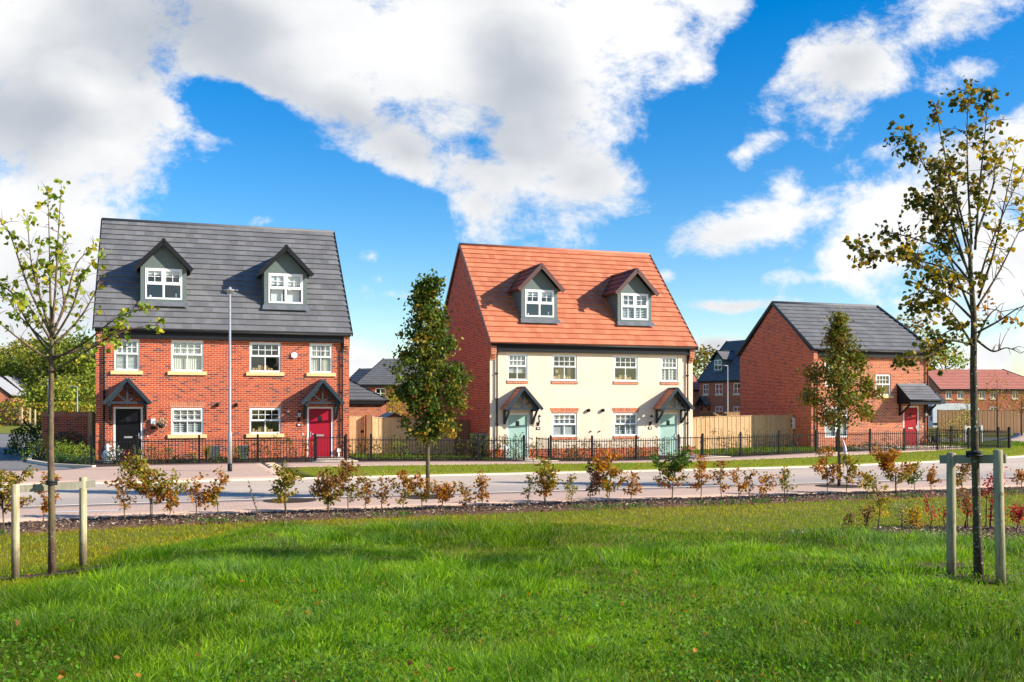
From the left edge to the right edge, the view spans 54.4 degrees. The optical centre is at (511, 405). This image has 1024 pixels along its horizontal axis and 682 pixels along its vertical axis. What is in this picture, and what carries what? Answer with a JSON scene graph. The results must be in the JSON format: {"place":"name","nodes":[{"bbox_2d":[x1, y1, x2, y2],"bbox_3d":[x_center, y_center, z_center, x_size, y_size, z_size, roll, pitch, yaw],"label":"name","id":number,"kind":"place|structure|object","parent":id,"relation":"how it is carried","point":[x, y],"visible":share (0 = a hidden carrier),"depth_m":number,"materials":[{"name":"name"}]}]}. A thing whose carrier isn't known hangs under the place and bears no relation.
{"place":"outdoors","nodes":[
{"label":"outdoors","id":0,"kind":"place"},
{"bbox_2d":[0,434,71,469],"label":"side road","id":1,"kind":"structure","parent":0,"point":[13,463],"depth_m":38.40,"materials":[{"name":"grey asphalt"}]},
{"bbox_2d":[0,462,299,483],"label":"sidewalk","id":2,"kind":"structure","parent":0,"point":[190,471],"depth_m":30.86,"materials":[{"name":"grey concrete"}]},
{"bbox_2d":[0,422,1023,681],"bbox_3d":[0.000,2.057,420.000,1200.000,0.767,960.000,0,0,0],"label":"ground","id":3,"kind":"structure","parent":0,"point":[682,520],"depth_m":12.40,"materials":[{"name":"green plant"}]},
{"bbox_2d":[0,377,25,424],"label":"brick house","id":4,"kind":"structure","parent":3,"relation":"on","point":[8,390],"depth_m":113.56,"materials":[{"name":"brick"}]},
{"bbox_2d":[0,347,38,384],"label":"broadleaf tree","id":5,"kind":"object","parent":3,"relation":"on","point":[2,358],"visible":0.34,"depth_m":135.52,"materials":[{"name":"green plant"}]},
{"bbox_2d":[0,465,39,527],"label":"sapling","id":6,"kind":"object","parent":3,"relation":"on","point":[5,477],"visible":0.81,"depth_m":16.99,"materials":[{"name":"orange plant"}]},
{"bbox_2d":[0,342,46,401],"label":"broadleaf tree","id":7,"kind":"object","parent":3,"relation":"on","point":[10,351],"visible":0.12,"depth_m":138.81,"materials":[{"name":"green plant"}]},
{"bbox_2d":[0,400,93,425],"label":"hedge","id":8,"kind":"object","parent":3,"relation":"on","point":[45,404],"visible":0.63,"depth_m":103.78,"materials":[{"name":"green plant"}]},
{"bbox_2d":[11,376,83,424],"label":"bushy tree","id":9,"kind":"object","parent":3,"relation":"on","point":[38,393],"visible":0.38,"depth_m":111.09,"materials":[{"name":"green plant"}]},
{"bbox_2d":[0,330,95,409],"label":"broadleaf tree","id":10,"kind":"object","parent":3,"relation":"on","point":[60,346],"visible":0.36,"depth_m":130.43,"materials":[{"name":"green plant"}]},
{"bbox_2d":[11,477,95,580],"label":"tree stakes","id":11,"kind":"object","parent":3,"relation":"on","point":[82,484],"visible":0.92,"depth_m":12.04,"materials":[{"name":"brown wood"}]},
{"bbox_2d":[41,412,87,453],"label":"garden wall","id":12,"kind":"structure","parent":3,"relation":"on","point":[74,422],"depth_m":43.11,"materials":[{"name":"red brick"}]},
{"bbox_2d":[39,367,95,411],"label":"bushy tree","id":13,"kind":"object","parent":3,"relation":"on","point":[88,388],"visible":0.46,"depth_m":107.06,"materials":[{"name":"green plant"}]},
{"bbox_2d":[58,340,95,402],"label":"broadleaf tree","id":14,"kind":"object","parent":3,"relation":"on","point":[75,366],"visible":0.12,"depth_m":129.53,"materials":[{"name":"green plant"}]},
{"bbox_2d":[31,449,128,466],"bbox_3d":[-17.747,2.060,40.809,3.650,0.001,16.124,0,0,-23],"label":"planting bed","id":15,"kind":"object","parent":3,"relation":"on","point":[100,464],"visible":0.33,"depth_m":36.20,"materials":[{"name":"soil"}]},
{"bbox_2d":[3,419,41,454],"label":"shrub","id":16,"kind":"object","parent":15,"relation":"on","point":[32,431],"visible":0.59,"depth_m":43.10,"materials":[{"name":"green plant"}]},
{"bbox_2d":[0,178,165,573],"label":"young lime tree","id":17,"kind":"object","parent":3,"relation":"on","point":[23,302],"visible":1,"depth_m":11.97,"materials":[{"name":"green plant"}]},
{"bbox_2d":[103,474,138,520],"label":"sapling","id":18,"kind":"object","parent":3,"relation":"on","point":[123,500],"visible":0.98,"depth_m":17.93,"materials":[{"name":"orange plant"}]},
{"bbox_2d":[113,452,178,518],"bbox_3d":[-6.666,1.488,18.186,1.221,1.305,0.900,0,0,0],"label":"sapling","id":19,"kind":"object","parent":3,"relation":"on","point":[137,468],"visible":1,"depth_m":18.14,"materials":[{"name":"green plant"}]},
{"bbox_2d":[155,469,192,518],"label":"sapling","id":20,"kind":"object","parent":3,"relation":"on","point":[175,501],"visible":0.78,"depth_m":18.26,"materials":[{"name":"orange plant"}]},
{"bbox_2d":[185,472,212,517],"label":"sapling","id":21,"kind":"object","parent":3,"relation":"on","point":[195,490],"visible":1,"depth_m":18.44,"materials":[{"name":"brown plant"}]},
{"bbox_2d":[90,434,315,464],"bbox_3d":[-11.047,1.601,36.064,7.810,1.162,0.080,0,0,-19],"label":"iron railing","id":22,"kind":"object","parent":3,"relation":"on","point":[137,441],"visible":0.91,"depth_m":36.00,"materials":[{"name":"black metal"}]},
{"bbox_2d":[204,466,228,517],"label":"sapling","id":23,"kind":"object","parent":3,"relation":"on","point":[213,496],"visible":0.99,"depth_m":18.52,"materials":[{"name":"orange plant"}]},
{"bbox_2d":[92,218,352,459],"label":"semi detached house","id":24,"kind":"structure","parent":3,"relation":"on","point":[291,331],"depth_m":40.10,"materials":[{"name":"red brick"}]},
{"bbox_2d":[111,339,142,374],"bbox_3d":[-14.812,-1.890,38.302,1.160,1.360,0.213,0,0,-19],"label":"window","id":25,"kind":"structure","parent":24,"relation":"in","point":[121,353],"depth_m":38.35,"materials":[{"name":"white plastic"}]},
{"bbox_2d":[114,407,142,459],"bbox_3d":[-14.783,1.105,38.341,1.050,2.130,0.100,0,0,-19],"label":"door","id":26,"kind":"structure","parent":24,"relation":"in","point":[128,421],"depth_m":38.34,"materials":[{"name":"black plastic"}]},
{"bbox_2d":[168,340,206,374],"bbox_3d":[-12.723,-1.890,39.023,1.460,1.360,0.233,0,0,-19],"label":"window","id":27,"kind":"structure","parent":24,"relation":"in","point":[186,355],"depth_m":39.07,"materials":[{"name":"white plastic"}]},
{"bbox_2d":[168,402,206,437],"bbox_3d":[-12.723,0.563,39.023,1.460,1.395,0.233,0,0,-19],"label":"window","id":28,"kind":"structure","parent":24,"relation":"in","point":[175,406],"depth_m":39.03,"materials":[{"name":"white plastic"}]},
{"bbox_2d":[246,342,283,375],"bbox_3d":[-9.923,-1.880,40.014,1.480,1.340,0.303,0,0,-19],"label":"window","id":29,"kind":"structure","parent":24,"relation":"in","point":[254,372],"depth_m":39.96,"materials":[{"name":"white plastic"}]},
{"bbox_2d":[246,402,283,437],"bbox_3d":[-9.923,0.563,40.014,1.480,1.395,0.303,0,0,-19],"label":"window","id":30,"kind":"structure","parent":24,"relation":"in","point":[258,406],"depth_m":39.96,"materials":[{"name":"white plastic"}]},
{"bbox_2d":[307,407,332,456],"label":"door","id":31,"kind":"structure","parent":24,"relation":"in","point":[319,419],"depth_m":40.71,"materials":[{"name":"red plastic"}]},
{"bbox_2d":[306,343,335,375],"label":"window","id":32,"kind":"structure","parent":24,"relation":"in","point":[314,347],"depth_m":40.72,"materials":[{"name":"white plastic"}]},
{"bbox_2d":[224,287,237,470],"bbox_3d":[-8.875,-0.815,31.400,0.430,5.870,0.380,0,0,0],"label":"street lamp","id":33,"kind":"object","parent":3,"relation":"on","point":[229,290],"visible":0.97,"depth_m":31.36,"materials":[{"name":"metal"}]},
{"bbox_2d":[268,460,303,514],"bbox_3d":[-4.301,1.587,18.962,0.717,1.108,0.640,0,0,0],"label":"sapling","id":34,"kind":"object","parent":3,"relation":"on","point":[289,479],"visible":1,"depth_m":18.94,"materials":[{"name":"green plant"}]},
{"bbox_2d":[309,465,349,513],"bbox_3d":[-3.515,1.645,19.295,0.828,0.992,0.600,0,0,16],"label":"sapling","id":35,"kind":"object","parent":3,"relation":"on","point":[325,490],"visible":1,"depth_m":19.22,"materials":[{"name":"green plant"}]},
{"bbox_2d":[332,460,369,511],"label":"sapling","id":36,"kind":"object","parent":3,"relation":"on","point":[350,469],"visible":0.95,"depth_m":19.33,"materials":[{"name":"brown plant"}]},
{"bbox_2d":[349,415,371,453],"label":"side gate","id":37,"kind":"structure","parent":3,"relation":"on","point":[356,424],"depth_m":43.29,"materials":[{"name":"brown wood"}]},
{"bbox_2d":[349,379,388,435],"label":"brick garage","id":38,"kind":"structure","parent":3,"relation":"on","point":[363,401],"depth_m":56.75,"materials":[{"name":"brick"}]},
{"bbox_2d":[356,358,436,417],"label":"brick house","id":39,"kind":"structure","parent":3,"relation":"on","point":[376,378],"depth_m":106.91,"materials":[{"name":"brick"}]},
{"bbox_2d":[386,470,416,510],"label":"sapling","id":40,"kind":"object","parent":3,"relation":"on","point":[405,480],"visible":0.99,"depth_m":19.65,"materials":[{"name":"orange plant"}]},
{"bbox_2d":[372,416,453,454],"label":"close board fence","id":41,"kind":"object","parent":3,"relation":"on","point":[386,425],"visible":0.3,"depth_m":44.27,"materials":[{"name":"beige wood"}]},
{"bbox_2d":[407,470,439,509],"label":"sapling","id":42,"kind":"object","parent":3,"relation":"on","point":[420,483],"visible":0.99,"depth_m":19.83,"materials":[{"name":"brown plant"}]},
{"bbox_2d":[345,433,524,460],"bbox_3d":[-2.905,1.675,38.836,7.230,1.271,0.080,0,0,-19],"label":"iron railing","id":43,"kind":"object","parent":3,"relation":"on","point":[435,457],"visible":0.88,"depth_m":38.95,"materials":[{"name":"black metal"}]},
{"bbox_2d":[425,481,459,509],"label":"sapling","id":44,"kind":"object","parent":3,"relation":"on","point":[444,491],"visible":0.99,"depth_m":19.89,"materials":[{"name":"orange plant"}]},
{"bbox_2d":[454,420,469,454],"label":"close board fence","id":45,"kind":"object","parent":3,"relation":"on","point":[464,433],"visible":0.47,"depth_m":45.72,"materials":[{"name":"brown wood"}]},
{"bbox_2d":[123,452,807,464],"bbox_3d":[6.253,2.253,44.622,47.324,0.365,6.095,0,0,-24],"label":"front garden","id":46,"kind":"object","parent":3,"relation":"on","point":[264,461],"visible":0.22,"depth_m":38.88,"materials":[{"name":"plant"}]},
{"bbox_2d":[242,432,313,461],"bbox_3d":[-8.770,1.543,37.279,2.795,1.119,0.592,0,0,-19],"label":"young hedge","id":47,"kind":"object","parent":46,"relation":"on","point":[260,455],"visible":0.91,"depth_m":37.22,"materials":[{"name":"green plant"}]},
{"bbox_2d":[341,432,474,460],"bbox_3d":[-3.956,1.594,38.926,5.418,1.222,0.691,0,0,-19],"label":"young hedge","id":48,"kind":"object","parent":46,"relation":"on","point":[388,454],"visible":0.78,"depth_m":38.84,"materials":[{"name":"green plant"}]},
{"bbox_2d":[468,429,547,460],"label":"young hedge","id":49,"kind":"object","parent":46,"relation":"on","point":[506,444],"visible":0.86,"depth_m":40.16,"materials":[{"name":"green plant"}]},
{"bbox_2d":[547,435,670,460],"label":"young hedge","id":50,"kind":"object","parent":46,"relation":"on","point":[573,448],"visible":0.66,"depth_m":41.70,"materials":[{"name":"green plant"}]},
{"bbox_2d":[704,427,810,455],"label":"young hedge","id":51,"kind":"object","parent":46,"relation":"on","point":[724,445],"visible":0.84,"depth_m":43.85,"materials":[{"name":"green plant"}]},
{"bbox_2d":[473,470,491,507],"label":"sapling","id":52,"kind":"object","parent":3,"relation":"on","point":[480,481],"visible":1,"depth_m":20.25,"materials":[{"name":"brown plant"}]},
{"bbox_2d":[14,524,962,681],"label":"fallen leaves","id":53,"kind":"object","parent":3,"relation":"on","point":[62,672],"visible":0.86,"depth_m":7.45,"materials":[{"name":"brown plant"}]},
{"bbox_2d":[0,510,1023,681],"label":"long grass","id":54,"kind":"structure","parent":3,"relation":"on","point":[148,590],"depth_m":8.30,"materials":[{"name":"green plant"}]},
{"bbox_2d":[0,560,1023,681],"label":"clover","id":55,"kind":"object","parent":3,"relation":"on","point":[393,654],"visible":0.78,"depth_m":7.21,"materials":[{"name":"green plant"}]},
{"bbox_2d":[0,486,1023,535],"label":"mulch strip","id":56,"kind":"object","parent":3,"relation":"on","point":[147,523],"visible":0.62,"depth_m":19.65,"materials":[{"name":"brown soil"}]},
{"bbox_2d":[0,489,1023,533],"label":"edge weeds","id":57,"kind":"object","parent":56,"relation":"on","point":[217,519],"visible":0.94,"depth_m":20.66,"materials":[{"name":"green plant"}]},
{"bbox_2d":[1,476,1022,506],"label":"kerb","id":58,"kind":"structure","parent":3,"relation":"on","point":[470,492],"depth_m":23.67,"materials":[{"name":"grey concrete"}]},
{"bbox_2d":[3,455,1023,484],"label":"kerb","id":59,"kind":"structure","parent":3,"relation":"on","point":[206,480],"depth_m":30.44,"materials":[{"name":"grey concrete"}]},
{"bbox_2d":[532,457,560,505],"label":"sapling","id":60,"kind":"object","parent":3,"relation":"on","point":[545,485],"visible":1,"depth_m":20.60,"materials":[{"name":"green plant"}]},
{"bbox_2d":[438,243,698,457],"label":"semi detached house","id":61,"kind":"structure","parent":3,"relation":"on","point":[561,344],"depth_m":45.22,"materials":[{"name":"brick"}]},
{"bbox_2d":[507,354,527,383],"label":"window","id":62,"kind":"structure","parent":61,"relation":"in","point":[510,357],"depth_m":43.45,"materials":[{"name":"white plastic"}]},
{"bbox_2d":[507,413,528,457],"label":"door","id":63,"kind":"structure","parent":61,"relation":"in","point":[517,423],"depth_m":43.46,"materials":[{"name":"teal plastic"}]},
{"bbox_2d":[550,408,578,439],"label":"window","id":64,"kind":"structure","parent":61,"relation":"in","point":[570,414],"depth_m":44.15,"materials":[{"name":"white plastic"}]},
{"bbox_2d":[552,354,577,383],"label":"window","id":65,"kind":"structure","parent":61,"relation":"in","point":[559,378],"depth_m":44.21,"materials":[{"name":"white plastic"}]},
{"bbox_2d":[613,356,638,383],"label":"window","id":66,"kind":"structure","parent":61,"relation":"in","point":[623,379],"depth_m":45.11,"materials":[{"name":"white plastic"}]},
{"bbox_2d":[612,408,639,438],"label":"window","id":67,"kind":"structure","parent":61,"relation":"in","point":[619,412],"depth_m":45.11,"materials":[{"name":"white plastic"}]},
{"bbox_2d":[659,413,677,454],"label":"door","id":68,"kind":"structure","parent":61,"relation":"in","point":[668,423],"depth_m":45.83,"materials":[{"name":"teal plastic"}]},
{"bbox_2d":[660,356,678,384],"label":"window","id":69,"kind":"structure","parent":61,"relation":"in","point":[664,381],"depth_m":45.84,"materials":[{"name":"white plastic"}]},
{"bbox_2d":[584,458,603,504],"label":"sapling","id":70,"kind":"object","parent":3,"relation":"on","point":[597,482],"visible":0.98,"depth_m":20.99,"materials":[{"name":"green plant"}]},
{"bbox_2d":[588,445,627,503],"bbox_3d":[2.034,1.483,21.152,0.839,1.316,0.696,0,0,0],"label":"sapling","id":71,"kind":"object","parent":3,"relation":"on","point":[601,468],"visible":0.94,"depth_m":21.11,"materials":[{"name":"orange plant"}]},
{"bbox_2d":[549,434,679,460],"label":"iron railing","id":72,"kind":"object","parent":3,"relation":"on","point":[604,441],"visible":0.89,"depth_m":41.25,"materials":[{"name":"black metal"}]},
{"bbox_2d":[261,433,1023,467],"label":"footpath","id":73,"kind":"structure","parent":3,"relation":"on","point":[1017,437],"depth_m":38.63,"materials":[{"name":"beige concrete"}]},
{"bbox_2d":[283,445,1023,476],"bbox_3d":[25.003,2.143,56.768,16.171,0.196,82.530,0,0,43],"label":"verge","id":74,"kind":"structure","parent":3,"relation":"on","point":[307,473],"depth_m":33.43,"materials":[{"name":"green plant"}]},
{"bbox_2d":[648,445,696,501],"bbox_3d":[3.424,1.494,21.654,1.044,1.294,0.950,0,0,0],"label":"sapling","id":75,"kind":"object","parent":3,"relation":"on","point":[668,471],"visible":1,"depth_m":21.52,"materials":[{"name":"green plant"}]},
{"bbox_2d":[350,440,1023,459],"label":"garden grass","id":76,"kind":"structure","parent":3,"relation":"on","point":[1004,442],"depth_m":46.50,"materials":[{"name":"green plant"}]},
{"bbox_2d":[686,453,713,499],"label":"sapling","id":77,"kind":"object","parent":3,"relation":"on","point":[701,469],"visible":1,"depth_m":21.81,"materials":[{"name":"brown plant"}]},
{"bbox_2d":[693,344,719,377],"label":"broadleaf tree","id":78,"kind":"object","parent":3,"relation":"on","point":[702,353],"visible":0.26,"depth_m":133.84,"materials":[{"name":"green plant"}]},
{"bbox_2d":[695,340,744,412],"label":"terraced house","id":79,"kind":"structure","parent":3,"relation":"on","point":[712,380],"depth_m":116.98,"materials":[{"name":"red brick"}]},
{"bbox_2d":[693,414,792,449],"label":"close board fence","id":80,"kind":"object","parent":3,"relation":"on","point":[736,425],"visible":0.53,"depth_m":49.87,"materials":[{"name":"beige wood"}]},
{"bbox_2d":[701,430,817,455],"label":"iron railing","id":81,"kind":"object","parent":3,"relation":"on","point":[740,437],"visible":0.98,"depth_m":43.56,"materials":[{"name":"black metal"}]},
{"bbox_2d":[810,445,844,495],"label":"sapling","id":82,"kind":"object","parent":3,"relation":"on","point":[822,460],"visible":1,"depth_m":22.94,"materials":[{"name":"brown plant"}]},
{"bbox_2d":[734,301,945,446],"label":"detached house","id":83,"kind":"structure","parent":3,"relation":"on","point":[780,345],"depth_m":51.42,"materials":[{"name":"red brick"}]},
{"bbox_2d":[903,406,918,445],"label":"door","id":84,"kind":"structure","parent":83,"relation":"in","point":[911,415],"depth_m":51.48,"materials":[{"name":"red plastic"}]},
{"bbox_2d":[835,451,862,494],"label":"sapling","id":85,"kind":"object","parent":3,"relation":"on","point":[848,462],"visible":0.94,"depth_m":23.02,"materials":[{"name":"green plant"}]},
{"bbox_2d":[864,470,896,529],"bbox_3d":[5.819,1.577,15.737,0.495,1.141,0.496,0,0,23],"label":"shrub","id":86,"kind":"object","parent":3,"relation":"on","point":[883,502],"visible":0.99,"depth_m":15.68,"materials":[{"name":"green plant"}]},
{"bbox_2d":[869,445,917,492],"bbox_3d":[8.933,1.533,23.451,1.054,1.216,0.877,0,0,35],"label":"sapling","id":87,"kind":"object","parent":3,"relation":"on","point":[887,461],"visible":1,"depth_m":23.41,"materials":[{"name":"orange plant"}]},
{"bbox_2d":[778,525,1023,541],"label":"bark mulch","id":88,"kind":"object","parent":3,"relation":"on","point":[888,528],"visible":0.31,"depth_m":16.84,"materials":[{"name":"brown wood"}]},
{"bbox_2d":[956,486,972,527],"bbox_3d":[7.869,1.751,17.210,0.561,0.774,0.414,0,0,-29],"label":"shrub","id":89,"kind":"object","parent":88,"relation":"on","point":[965,500],"visible":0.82,"depth_m":17.18,"materials":[{"name":"brown plant"}]},
{"bbox_2d":[981,466,1010,526],"bbox_3d":[8.396,1.537,17.382,0.521,1.206,0.494,0,0,45],"label":"shrub","id":90,"kind":"object","parent":88,"relation":"on","point":[988,490],"visible":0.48,"depth_m":17.39,"materials":[{"name":"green plant"}]},
{"bbox_2d":[902,500,930,533],"bbox_3d":[6.346,1.810,15.616,0.542,0.642,0.374,0,0,-44],"label":"shrub","id":91,"kind":"object","parent":3,"relation":"on","point":[912,511],"visible":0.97,"depth_m":15.56,"materials":[{"name":"yellow plant"}]},
{"bbox_2d":[893,313,951,363],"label":"broadleaf tree","id":92,"kind":"object","parent":3,"relation":"on","point":[921,325],"visible":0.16,"depth_m":91.49,"materials":[{"name":"green plant"}]},
{"bbox_2d":[836,427,1010,451],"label":"iron railing","id":93,"kind":"object","parent":3,"relation":"on","point":[998,432],"visible":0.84,"depth_m":46.56,"materials":[{"name":"black metal"}]},
{"bbox_2d":[842,75,1023,578],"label":"young lime tree","id":94,"kind":"object","parent":3,"relation":"on","point":[936,210],"visible":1,"depth_m":9.83,"materials":[{"name":"green plant"}]},
{"bbox_2d":[931,344,969,368],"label":"broadleaf tree","id":95,"kind":"object","parent":3,"relation":"on","point":[955,362],"visible":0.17,"depth_m":145.11,"materials":[{"name":"green plant"}]},
{"bbox_2d":[928,403,979,426],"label":"parked van","id":96,"kind":"object","parent":3,"relation":"on","point":[932,418],"visible":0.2,"depth_m":82.11,"materials":[{"name":"white paint"}]},
{"bbox_2d":[928,426,1008,447],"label":"iron railing","id":97,"kind":"object","parent":3,"relation":"on","point":[954,430],"visible":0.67,"depth_m":50.84,"materials":[{"name":"black metal"}]},
{"bbox_2d":[939,449,1006,585],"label":"tree stakes","id":98,"kind":"object","parent":3,"relation":"on","point":[997,459],"visible":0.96,"depth_m":9.84,"materials":[{"name":"brown wood"}]},
{"bbox_2d":[928,369,1023,409],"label":"terraced house","id":99,"kind":"structure","parent":3,"relation":"on","point":[949,385],"depth_m":122.98,"materials":[{"name":"red brick"}]},
{"bbox_2d":[937,409,1023,433],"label":"close board fence","id":100,"kind":"object","parent":3,"relation":"on","point":[987,419],"visible":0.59,"depth_m":75.63,"materials":[{"name":"beige wood"}]},
{"bbox_2d":[0,477,1023,522],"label":"pavement","id":101,"kind":"structure","parent":0,"point":[31,513],"depth_m":21.72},
{"bbox_2d":[402,494,454,498],"bbox_3d":[-1.911,2.058,22.600,1.240,0.001,1.240,0,0,0],"label":"tree pit","id":102,"kind":"object","parent":101,"relation":"on","point":[433,496],"visible":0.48,"depth_m":22.60,"materials":[{"name":"soil"}]},
{"bbox_2d":[382,268,474,496],"bbox_3d":[-1.911,-0.465,22.499,1.869,5.371,2.021,0,0,40],"label":"street tree","id":103,"kind":"object","parent":102,"relation":"on","point":[425,353],"visible":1,"depth_m":22.45,"materials":[{"name":"green plant"}]},
{"bbox_2d":[815,484,861,487],"bbox_3d":[8.411,2.058,25.600,1.200,0.001,1.200,0,0,0],"label":"tree pit","id":104,"kind":"object","parent":101,"relation":"on","point":[836,486],"visible":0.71,"depth_m":25.57,"materials":[{"name":"soil"}]},
{"bbox_2d":[795,307,889,485],"bbox_3d":[8.456,-0.154,25.674,2.248,4.749,2.002,0,0,36],"label":"street tree","id":105,"kind":"object","parent":104,"relation":"on","point":[836,339],"visible":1,"depth_m":25.49,"materials":[{"name":"green plant"}]},
{"bbox_2d":[0,457,1023,505],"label":"road","id":106,"kind":"structure","parent":0,"point":[101,493],"depth_m":27.38,"materials":[{"name":"grey asphalt"}]},
{"bbox_2d":[0,0,1023,377],"label":"sky","id":107,"kind":"structure","parent":0,"point":[736,145],"materials":[{"name":"blue"}]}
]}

